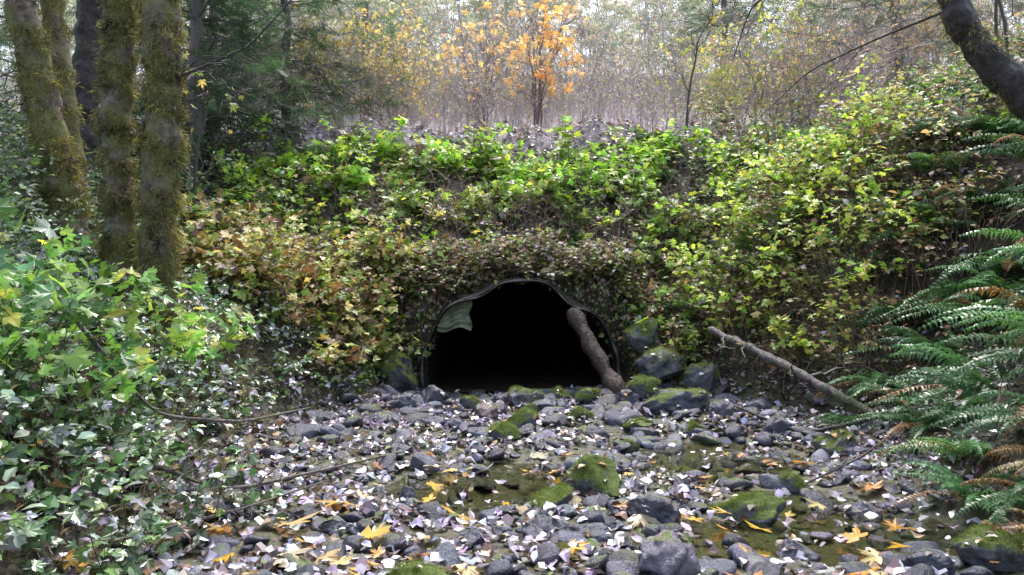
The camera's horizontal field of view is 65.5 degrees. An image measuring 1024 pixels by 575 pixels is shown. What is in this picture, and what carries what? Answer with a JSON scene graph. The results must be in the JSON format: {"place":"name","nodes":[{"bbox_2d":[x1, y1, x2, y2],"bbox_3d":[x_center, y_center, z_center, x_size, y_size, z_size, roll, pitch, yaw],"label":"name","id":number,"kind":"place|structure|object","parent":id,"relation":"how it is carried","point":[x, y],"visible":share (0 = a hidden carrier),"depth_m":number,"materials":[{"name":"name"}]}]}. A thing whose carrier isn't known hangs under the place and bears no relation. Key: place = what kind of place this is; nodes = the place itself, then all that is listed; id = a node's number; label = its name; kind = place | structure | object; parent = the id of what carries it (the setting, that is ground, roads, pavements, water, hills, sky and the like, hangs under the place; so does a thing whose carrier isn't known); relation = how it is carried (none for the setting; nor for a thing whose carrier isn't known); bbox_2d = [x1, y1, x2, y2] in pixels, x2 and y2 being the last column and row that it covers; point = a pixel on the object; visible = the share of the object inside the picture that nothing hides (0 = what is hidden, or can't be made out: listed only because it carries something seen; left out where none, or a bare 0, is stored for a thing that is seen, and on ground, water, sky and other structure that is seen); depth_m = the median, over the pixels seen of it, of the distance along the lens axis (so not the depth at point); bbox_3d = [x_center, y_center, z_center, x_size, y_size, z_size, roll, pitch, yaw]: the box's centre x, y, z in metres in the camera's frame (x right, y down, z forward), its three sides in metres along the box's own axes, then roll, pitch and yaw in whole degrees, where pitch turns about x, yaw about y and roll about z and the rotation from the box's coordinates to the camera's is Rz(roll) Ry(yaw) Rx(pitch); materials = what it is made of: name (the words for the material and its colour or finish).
{"place":"outdoors","nodes":[
{"label":"outdoors","id":0,"kind":"place"},
{"bbox_2d":[0,72,1023,574],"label":"ground","id":1,"kind":"structure","parent":0,"point":[832,552],"depth_m":7.73,"materials":[{"name":"green plant"}]},
{"bbox_2d":[1,0,100,271],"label":"mossy alder tree","id":2,"kind":"object","parent":1,"relation":"on","point":[35,78],"visible":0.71,"depth_m":7.68,"materials":[{"name":"green plant"}]},
{"bbox_2d":[36,0,96,231],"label":"mossy alder tree","id":3,"kind":"object","parent":1,"relation":"on","point":[54,22],"visible":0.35,"depth_m":8.53,"materials":[{"name":"green plant"}]},
{"bbox_2d":[0,197,167,432],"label":"thimbleberry shrub","id":4,"kind":"object","parent":1,"relation":"on","point":[25,299],"visible":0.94,"depth_m":4.33,"materials":[{"name":"green plant"}]},
{"bbox_2d":[72,0,103,193],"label":"douglas fir trunk","id":5,"kind":"object","parent":1,"relation":"on","point":[88,14],"visible":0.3,"depth_m":9.86,"materials":[{"name":"brown plant"}]},
{"bbox_2d":[0,0,215,128],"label":"hemlock tree","id":6,"kind":"object","parent":1,"relation":"on","point":[4,41],"visible":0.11,"depth_m":13.85,"materials":[{"name":"green plant"}]},
{"bbox_2d":[88,0,143,318],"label":"mossy alder tree","id":7,"kind":"object","parent":1,"relation":"on","point":[116,94],"visible":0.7,"depth_m":7.06,"materials":[{"name":"green plant"}]},
{"bbox_2d":[0,343,289,574],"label":"creekside shrub","id":8,"kind":"object","parent":1,"relation":"on","point":[127,559],"visible":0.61,"depth_m":3.83,"materials":[{"name":"green plant"}]},
{"bbox_2d":[0,71,316,288],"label":"huckleberry undergrowth","id":9,"kind":"object","parent":1,"relation":"on","point":[10,122],"visible":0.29,"depth_m":9.19,"materials":[{"name":"green plant"}]},
{"bbox_2d":[125,0,194,363],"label":"mossy alder tree","id":10,"kind":"object","parent":1,"relation":"on","point":[162,149],"visible":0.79,"depth_m":6.88,"materials":[{"name":"green plant"}]},
{"bbox_2d":[178,0,319,108],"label":"bare limb","id":11,"kind":"object","parent":10,"relation":"attached to","point":[195,69],"visible":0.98,"depth_m":7.11,"materials":[{"name":"green plant"}]},
{"bbox_2d":[61,256,268,409],"bbox_3d":[-2.753,0.353,6.264,1.043,1.120,2.314,0,0,6],"label":"thimbleberry shrub","id":12,"kind":"object","parent":1,"relation":"on","point":[174,335],"visible":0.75,"depth_m":6.06,"materials":[{"name":"green plant"}]},
{"bbox_2d":[43,281,312,442],"bbox_3d":[-2.010,0.576,5.325,0.651,1.227,2.296,0,0,25],"label":"fallen branch","id":13,"kind":"object","parent":1,"relation":"on","point":[137,394],"visible":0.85,"depth_m":5.03,"materials":[{"name":"brown wood"}]},
{"bbox_2d":[8,0,357,132],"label":"hemlock tree","id":14,"kind":"object","parent":1,"relation":"on","point":[286,39],"visible":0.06,"depth_m":15.61,"materials":[{"name":"green plant"}]},
{"bbox_2d":[0,175,368,559],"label":"bank groundcover","id":15,"kind":"object","parent":1,"relation":"on","point":[14,454],"visible":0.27,"depth_m":4.94,"materials":[{"name":"green plant"}]},
{"bbox_2d":[39,0,335,192],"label":"hemlock tree","id":16,"kind":"object","parent":1,"relation":"on","point":[199,24],"visible":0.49,"depth_m":12.48,"materials":[{"name":"green plant"}]},
{"bbox_2d":[24,302,356,497],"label":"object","id":17,"kind":"object","parent":1,"relation":"on","point":[204,436],"visible":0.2,"depth_m":6.96,"materials":[{"name":"green plant"}]},
{"bbox_2d":[94,453,327,546],"bbox_3d":[-1.542,1.151,4.396,0.380,0.374,1.742,0,0,28],"label":"fallen branch","id":18,"kind":"object","parent":1,"relation":"on","point":[214,515],"visible":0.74,"depth_m":4.37,"materials":[{"name":"brown wood"}]},
{"bbox_2d":[182,41,263,232],"bbox_3d":[-3.783,-1.666,9.800,1.304,2.532,2.005,0,0,-42],"label":"vine maple tree","id":19,"kind":"object","parent":1,"relation":"on","point":[230,97],"visible":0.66,"depth_m":9.73,"materials":[{"name":"green plant"}]},
{"bbox_2d":[134,0,447,138],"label":"dead brush","id":20,"kind":"object","parent":1,"relation":"on","point":[295,71],"visible":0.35,"depth_m":14.35,"materials":[{"name":"brown plant"}]},
{"bbox_2d":[181,0,424,127],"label":"hemlock tree","id":21,"kind":"object","parent":1,"relation":"on","point":[320,46],"visible":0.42,"depth_m":14.73,"materials":[{"name":"green plant"}]},
{"bbox_2d":[177,191,465,379],"bbox_3d":[-2.472,-0.064,9.594,3.755,2.334,3.144,0,0,0],"label":"autumn salmonberry","id":22,"kind":"object","parent":1,"relation":"on","point":[269,248],"visible":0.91,"depth_m":9.20,"materials":[{"name":"yellow plant"}]},
{"bbox_2d":[253,0,451,130],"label":"yellow shrub","id":23,"kind":"object","parent":1,"relation":"on","point":[372,60],"visible":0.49,"depth_m":15.23,"materials":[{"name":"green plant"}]},
{"bbox_2d":[292,0,466,134],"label":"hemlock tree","id":24,"kind":"object","parent":1,"relation":"on","point":[366,3],"visible":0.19,"depth_m":21.90,"materials":[{"name":"green plant"}]},
{"bbox_2d":[373,349,417,391],"bbox_3d":[-1.370,1.048,9.514,0.516,0.636,0.469,0,0,44],"label":"mossy boulder","id":25,"kind":"object","parent":1,"relation":"on","point":[397,369],"visible":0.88,"depth_m":9.40,"materials":[{"name":"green stone"}]},
{"bbox_2d":[421,10,528,126],"bbox_3d":[-0.750,-3.920,15.739,2.023,2.857,1.739,0,0,12],"label":"orange maple tree","id":26,"kind":"object","parent":1,"relation":"on","point":[460,48],"visible":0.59,"depth_m":15.70,"materials":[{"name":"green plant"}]},
{"bbox_2d":[25,380,993,574],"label":"creek cobbles","id":27,"kind":"object","parent":1,"relation":"on","point":[621,561],"visible":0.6,"depth_m":5.67,"materials":[{"name":"grey stone"}]},
{"bbox_2d":[381,556,450,574],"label":"mossy boulder","id":28,"kind":"object","parent":27,"relation":"on","point":[415,567],"visible":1,"depth_m":3.64,"materials":[{"name":"green plant"}]},
{"bbox_2d":[635,345,686,380],"bbox_3d":[1.744,0.902,9.334,0.628,0.490,0.489,0,0,0],"label":"mossy boulder","id":29,"kind":"object","parent":27,"relation":"on","point":[662,363],"visible":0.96,"depth_m":9.21,"materials":[{"name":"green stone"}]},
{"bbox_2d":[683,361,718,392],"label":"mossy boulder","id":30,"kind":"object","parent":27,"relation":"on","point":[702,376],"visible":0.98,"depth_m":8.90,"materials":[{"name":"grey stone"}]},
{"bbox_2d":[137,104,886,365],"bbox_3d":[0.076,-0.913,11.281,9.636,4.031,4.518,0,0,0],"label":"salmonberry thicket","id":31,"kind":"object","parent":1,"relation":"on","point":[338,149],"visible":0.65,"depth_m":11.44,"materials":[{"name":"green plant"}]},
{"bbox_2d":[382,221,662,304],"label":"overhanging canes","id":32,"kind":"object","parent":31,"relation":"attached to","point":[576,260],"visible":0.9,"depth_m":10.18,"materials":[{"name":"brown plant"}]},
{"bbox_2d":[282,148,783,300],"bbox_3d":[0.396,-0.884,11.034,7.362,2.361,2.524,0,0,0],"label":"bare cane tangle","id":33,"kind":"object","parent":31,"relation":"attached to","point":[495,217],"visible":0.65,"depth_m":11.09,"materials":[{"name":"brown plant"}]},
{"bbox_2d":[0,0,1023,112],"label":"distant trees","id":34,"kind":"object","parent":1,"relation":"on","point":[476,6],"visible":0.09,"depth_m":37.15,"materials":[{"name":"grey plant"}]},
{"bbox_2d":[1,0,1023,126],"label":"hillside thicket","id":35,"kind":"object","parent":1,"relation":"on","point":[515,3],"visible":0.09,"depth_m":31.49,"materials":[{"name":"grey plant"}]},
{"bbox_2d":[420,277,619,393],"bbox_3d":[0.102,1.098,16.846,2.496,2.514,14.238,0,0,0],"label":"culvert pipe","id":36,"kind":"object","parent":1,"relation":"on","point":[509,334],"visible":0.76,"depth_m":14.24,"materials":[{"name":"metal"}]},
{"bbox_2d":[368,255,682,381],"bbox_3d":[0.084,0.331,10.113,3.991,1.800,1.357,0,0,0],"label":"bank moss mat","id":37,"kind":"object","parent":1,"relation":"on","point":[577,289],"visible":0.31,"depth_m":10.16,"materials":[{"name":"green plant"}]},
{"bbox_2d":[341,114,713,229],"bbox_3d":[0.193,-1.816,12.308,5.857,2.019,2.296,0,0,0],"label":"thimbleberry patch","id":38,"kind":"object","parent":1,"relation":"on","point":[659,149],"visible":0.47,"depth_m":12.35,"materials":[{"name":"green plant"}]},
{"bbox_2d":[335,241,727,385],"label":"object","id":39,"kind":"object","parent":1,"relation":"on","point":[400,296],"visible":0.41,"depth_m":9.97,"materials":[{"name":"green plant"}]},
{"bbox_2d":[478,0,593,127],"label":"orange maple tree","id":40,"kind":"object","parent":1,"relation":"on","point":[557,12],"visible":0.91,"depth_m":15.31,"materials":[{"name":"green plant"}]},
{"bbox_2d":[137,105,969,369],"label":"dark undergrowth","id":41,"kind":"object","parent":1,"relation":"on","point":[449,223],"visible":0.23,"depth_m":11.45,"materials":[{"name":"green plant"}]},
{"bbox_2d":[529,481,579,510],"bbox_3d":[0.263,1.359,4.941,0.342,0.314,0.296,0,0,0],"label":"mossy boulder","id":42,"kind":"object","parent":1,"relation":"on","point":[558,494],"visible":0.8,"depth_m":4.92,"materials":[{"name":"green plant"}]},
{"bbox_2d":[140,0,982,134],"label":"bare alder thicket","id":43,"kind":"object","parent":1,"relation":"on","point":[597,42],"visible":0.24,"depth_m":20.19,"materials":[{"name":"grey plant"}]},
{"bbox_2d":[352,8,812,135],"bbox_3d":[1.178,-3.845,15.530,8.219,2.987,4.543,0,0,0],"label":"dead brush","id":44,"kind":"object","parent":1,"relation":"on","point":[642,85],"visible":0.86,"depth_m":14.82,"materials":[{"name":"grey plant"}]},
{"bbox_2d":[564,522,614,543],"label":"creek rock","id":45,"kind":"object","parent":1,"relation":"on","point":[600,532],"visible":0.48,"depth_m":4.23,"materials":[{"name":"grey stone"}]},
{"bbox_2d":[560,450,628,498],"bbox_3d":[0.561,1.324,5.377,0.460,0.446,0.445,0,0,0],"label":"mossy boulder","id":46,"kind":"object","parent":1,"relation":"on","point":[597,473],"visible":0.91,"depth_m":5.31,"materials":[{"name":"green plant"}]},
{"bbox_2d":[566,307,625,394],"bbox_3d":[0.994,0.801,9.412,0.254,1.115,0.947,0,0,-42],"label":"leaning log","id":47,"kind":"object","parent":1,"relation":"on","point":[612,380],"visible":0.84,"depth_m":9.36,"materials":[{"name":"wood"}]},
{"bbox_2d":[622,317,659,354],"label":"mossy boulder","id":48,"kind":"object","parent":1,"relation":"on","point":[634,334],"visible":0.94,"depth_m":9.57,"materials":[{"name":"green stone"}]},
{"bbox_2d":[622,373,661,401],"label":"mossy boulder","id":49,"kind":"object","parent":1,"relation":"on","point":[642,386],"visible":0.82,"depth_m":8.93,"materials":[{"name":"green stone"}]},
{"bbox_2d":[625,492,681,523],"bbox_3d":[0.851,1.361,4.804,0.286,0.279,0.277,0,0,-16],"label":"creek rock","id":50,"kind":"object","parent":1,"relation":"on","point":[661,508],"visible":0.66,"depth_m":4.72,"materials":[{"name":"grey stone"}]},
{"bbox_2d":[631,529,700,574],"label":"creek rock","id":51,"kind":"object","parent":1,"relation":"on","point":[667,552],"visible":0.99,"depth_m":3.77,"materials":[{"name":"grey stone"}]},
{"bbox_2d":[661,0,722,133],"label":"vine maple tree","id":52,"kind":"object","parent":1,"relation":"on","point":[697,46],"visible":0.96,"depth_m":13.90,"materials":[{"name":"brown plant"}]},
{"bbox_2d":[630,0,831,129],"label":"hemlock tree","id":53,"kind":"object","parent":1,"relation":"on","point":[689,23],"visible":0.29,"depth_m":20.84,"materials":[{"name":"green plant"}]},
{"bbox_2d":[705,489,791,530],"bbox_3d":[1.445,1.406,4.951,0.476,0.317,0.426,0,0,-34],"label":"mossy boulder","id":54,"kind":"object","parent":1,"relation":"on","point":[757,508],"visible":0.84,"depth_m":4.87,"materials":[{"name":"green plant"}]},
{"bbox_2d":[651,0,849,133],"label":"yellow shrub","id":55,"kind":"object","parent":1,"relation":"on","point":[745,54],"visible":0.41,"depth_m":15.14,"materials":[{"name":"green plant"}]},
{"bbox_2d":[609,52,957,370],"bbox_3d":[3.452,-0.926,9.576,2.746,3.715,3.696,0,0,-37],"label":"vine maple shrub","id":56,"kind":"object","parent":1,"relation":"on","point":[773,321],"visible":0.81,"depth_m":9.25,"materials":[{"name":"green plant"}]},
{"bbox_2d":[707,326,877,414],"bbox_3d":[2.828,0.831,8.133,2.205,0.780,0.771,0,0,45],"label":"fallen log","id":57,"kind":"object","parent":1,"relation":"on","point":[781,363],"visible":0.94,"depth_m":8.01,"materials":[{"name":"wood"}]},
{"bbox_2d":[774,534,820,561],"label":"creek rock","id":58,"kind":"object","parent":1,"relation":"on","point":[789,547],"visible":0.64,"depth_m":4.18,"materials":[{"name":"grey stone"}]},
{"bbox_2d":[607,84,1023,393],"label":"bare salmonberry canes","id":59,"kind":"object","parent":1,"relation":"on","point":[892,300],"visible":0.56,"depth_m":8.76,"materials":[{"name":"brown plant"}]},
{"bbox_2d":[667,12,1023,290],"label":"hillside brambles","id":60,"kind":"object","parent":1,"relation":"on","point":[963,71],"visible":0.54,"depth_m":9.73,"materials":[{"name":"green plant"}]},
{"bbox_2d":[688,50,1023,457],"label":"shrub","id":61,"kind":"object","parent":1,"relation":"on","point":[989,433],"visible":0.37,"depth_m":7.73,"materials":[{"name":"green plant"}]},
{"bbox_2d":[693,0,1023,148],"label":"dead brush","id":62,"kind":"object","parent":1,"relation":"on","point":[861,39],"visible":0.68,"depth_m":12.91,"materials":[{"name":"grey plant"}]},
{"bbox_2d":[809,368,915,400],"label":"sword fern","id":63,"kind":"object","parent":1,"relation":"on","point":[878,379],"visible":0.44,"depth_m":7.55,"materials":[{"name":"green plant"}]},
{"bbox_2d":[735,0,1012,121],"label":"hemlock tree","id":64,"kind":"object","parent":1,"relation":"on","point":[819,6],"visible":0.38,"depth_m":16.76,"materials":[{"name":"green plant"}]},
{"bbox_2d":[825,244,939,280],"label":"sword fern","id":65,"kind":"object","parent":1,"relation":"on","point":[877,252],"visible":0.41,"depth_m":8.51,"materials":[{"name":"green plant"}]},
{"bbox_2d":[818,292,976,343],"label":"sword fern","id":66,"kind":"object","parent":1,"relation":"on","point":[892,316],"visible":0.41,"depth_m":7.94,"materials":[{"name":"green plant"}]},
{"bbox_2d":[841,397,954,448],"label":"sword fern","id":67,"kind":"object","parent":1,"relation":"on","point":[886,414],"visible":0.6,"depth_m":6.30,"materials":[{"name":"green plant"}]},
{"bbox_2d":[835,325,970,360],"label":"sword fern","id":68,"kind":"object","parent":1,"relation":"on","point":[915,338],"visible":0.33,"depth_m":7.41,"materials":[{"name":"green plant"}]},
{"bbox_2d":[782,0,1023,110],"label":"yellow shrub","id":69,"kind":"object","parent":1,"relation":"on","point":[927,27],"visible":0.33,"depth_m":15.60,"materials":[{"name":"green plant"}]},
{"bbox_2d":[901,549,955,574],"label":"creek rock","id":70,"kind":"object","parent":1,"relation":"on","point":[937,560],"visible":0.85,"depth_m":3.93,"materials":[{"name":"grey stone"}]},
{"bbox_2d":[860,367,999,429],"bbox_3d":[3.280,0.854,5.629,1.518,0.409,1.680,9,9,8],"label":"sword fern","id":71,"kind":"object","parent":1,"relation":"on","point":[965,394],"visible":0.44,"depth_m":5.67,"materials":[{"name":"green plant"}]},
{"bbox_2d":[842,201,1023,257],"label":"sword fern","id":72,"kind":"object","parent":1,"relation":"on","point":[921,206],"visible":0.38,"depth_m":8.26,"materials":[{"name":"green plant"}]},
{"bbox_2d":[854,279,1011,331],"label":"sword fern","id":73,"kind":"object","parent":1,"relation":"on","point":[943,292],"visible":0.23,"depth_m":7.50,"materials":[{"name":"green plant"}]},
{"bbox_2d":[860,149,1017,173],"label":"sword fern","id":74,"kind":"object","parent":1,"relation":"on","point":[946,167],"visible":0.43,"depth_m":8.76,"materials":[{"name":"green plant"}]},
{"bbox_2d":[865,436,1016,463],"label":"sword fern","id":75,"kind":"object","parent":1,"relation":"on","point":[966,448],"visible":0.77,"depth_m":5.09,"materials":[{"name":"green plant"}]},
{"bbox_2d":[861,362,1023,410],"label":"sword fern","id":76,"kind":"object","parent":1,"relation":"on","point":[974,378],"visible":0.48,"depth_m":6.03,"materials":[{"name":"green plant"}]},
{"bbox_2d":[886,331,1000,383],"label":"sword fern","id":77,"kind":"object","parent":1,"relation":"on","point":[951,360],"visible":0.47,"depth_m":6.57,"materials":[{"name":"green plant"}]},
{"bbox_2d":[881,460,1012,523],"bbox_3d":[2.782,1.220,4.797,1.006,0.269,1.052,10,8,33],"label":"sword fern","id":78,"kind":"object","parent":1,"relation":"on","point":[969,497],"visible":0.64,"depth_m":4.72,"materials":[{"name":"green plant"}]},
{"bbox_2d":[883,174,1023,222],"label":"sword fern","id":79,"kind":"object","parent":1,"relation":"on","point":[969,194],"visible":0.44,"depth_m":8.11,"materials":[{"name":"green plant"}]},
{"bbox_2d":[886,292,1022,325],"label":"sword fern","id":80,"kind":"object","parent":1,"relation":"on","point":[958,302],"visible":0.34,"depth_m":6.90,"materials":[{"name":"green plant"}]},
{"bbox_2d":[905,106,1022,139],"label":"sword fern","id":81,"kind":"object","parent":1,"relation":"on","point":[985,122],"visible":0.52,"depth_m":8.71,"materials":[{"name":"green plant"}]},
{"bbox_2d":[917,265,1023,298],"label":"sword fern","id":82,"kind":"object","parent":1,"relation":"on","point":[994,282],"visible":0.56,"depth_m":7.13,"materials":[{"name":"green plant"}]},
{"bbox_2d":[918,304,1023,347],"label":"sword fern","id":83,"kind":"object","parent":1,"relation":"on","point":[1007,314],"visible":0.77,"depth_m":5.81,"materials":[{"name":"green plant"}]},
{"bbox_2d":[922,250,1023,297],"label":"sword fern","id":84,"kind":"object","parent":1,"relation":"on","point":[993,265],"visible":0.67,"depth_m":7.36,"materials":[{"name":"green plant"}]},
{"bbox_2d":[926,390,1023,444],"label":"sword fern","id":85,"kind":"object","parent":1,"relation":"on","point":[1016,417],"visible":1,"depth_m":4.75,"materials":[{"name":"green plant"}]},
{"bbox_2d":[930,0,1023,121],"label":"leaning maple tree","id":86,"kind":"object","parent":1,"relation":"on","point":[997,68],"visible":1,"depth_m":6.03,"materials":[{"name":"brown plant"}]},
{"bbox_2d":[694,0,795,109],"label":"overhanging branch","id":87,"kind":"object","parent":86,"relation":"attached to","point":[754,5],"visible":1,"depth_m":6.50,"materials":[{"name":"plant"}]},
{"bbox_2d":[722,11,940,145],"bbox_3d":[2.699,-1.830,6.900,2.091,1.033,0.865,0,0,38],"label":"overhanging branch","id":88,"kind":"object","parent":86,"relation":"attached to","point":[890,33],"visible":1,"depth_m":6.95,"materials":[{"name":"brown plant"}]},
{"bbox_2d":[931,317,1023,379],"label":"sword fern","id":89,"kind":"object","parent":1,"relation":"on","point":[1014,350],"visible":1,"depth_m":5.21,"materials":[{"name":"green plant"}]},
{"bbox_2d":[939,133,1023,162],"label":"sword fern","id":90,"kind":"object","parent":1,"relation":"on","point":[1017,144],"visible":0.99,"depth_m":8.00,"materials":[{"name":"green plant"}]},
{"bbox_2d":[948,519,1023,572],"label":"mossy boulder","id":91,"kind":"object","parent":1,"relation":"on","point":[982,544],"visible":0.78,"depth_m":4.03,"materials":[{"name":"green stone"}]},
{"bbox_2d":[948,286,1023,324],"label":"sword fern","id":92,"kind":"object","parent":1,"relation":"on","point":[1020,304],"visible":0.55,"depth_m":6.34,"materials":[{"name":"green plant"}]},
{"bbox_2d":[949,465,1023,524],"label":"sword fern","id":93,"kind":"object","parent":1,"relation":"on","point":[1014,493],"visible":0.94,"depth_m":4.36,"materials":[{"name":"green plant"}]},
{"bbox_2d":[959,228,1023,266],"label":"sword fern","id":94,"kind":"object","parent":1,"relation":"on","point":[1017,247],"visible":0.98,"depth_m":6.84,"materials":[{"name":"green plant"}]},
{"bbox_2d":[0,0,1023,75],"label":"sky","id":95,"kind":"structure","parent":0,"point":[455,16],"materials":[{"name":"white"}]},
{"label":"creek water","id":96,"kind":"structure","parent":0,"visible":0},
{"bbox_2d":[1,414,1020,574],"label":"maple leaves","id":97,"kind":"object","parent":96,"relation":"on","point":[382,529],"visible":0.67,"depth_m":4.28,"materials":[{"name":"yellow plant"}]},
{"bbox_2d":[0,80,1023,574],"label":"fallen leaves","id":98,"kind":"object","parent":96,"relation":"on","point":[484,554],"depth_m":5.50,"materials":[{"name":"plant"}]},
{"bbox_2d":[503,385,545,408],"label":"mossy boulder","id":99,"kind":"object","parent":96,"relation":"in","point":[516,395],"visible":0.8,"depth_m":8.50,"materials":[{"name":"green stone"}]},
{"bbox_2d":[522,515,569,542],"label":"creek rock","id":100,"kind":"object","parent":96,"relation":"in","point":[546,524],"visible":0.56,"depth_m":4.42,"materials":[{"name":"grey stone"}]},
{"bbox_2d":[640,386,711,415],"bbox_3d":[1.729,1.199,8.300,0.712,0.397,0.837,0,0,17],"label":"mossy boulder","id":101,"kind":"object","parent":96,"relation":"in","point":[691,398],"visible":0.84,"depth_m":8.04,"materials":[{"name":"green stone"}]},
{"bbox_2d":[812,427,861,456],"bbox_3d":[2.675,1.299,6.603,0.379,0.292,0.354,0,0,0],"label":"mossy boulder","id":102,"kind":"object","parent":96,"relation":"in","point":[830,443],"visible":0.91,"depth_m":6.53,"materials":[{"name":"green stone"}]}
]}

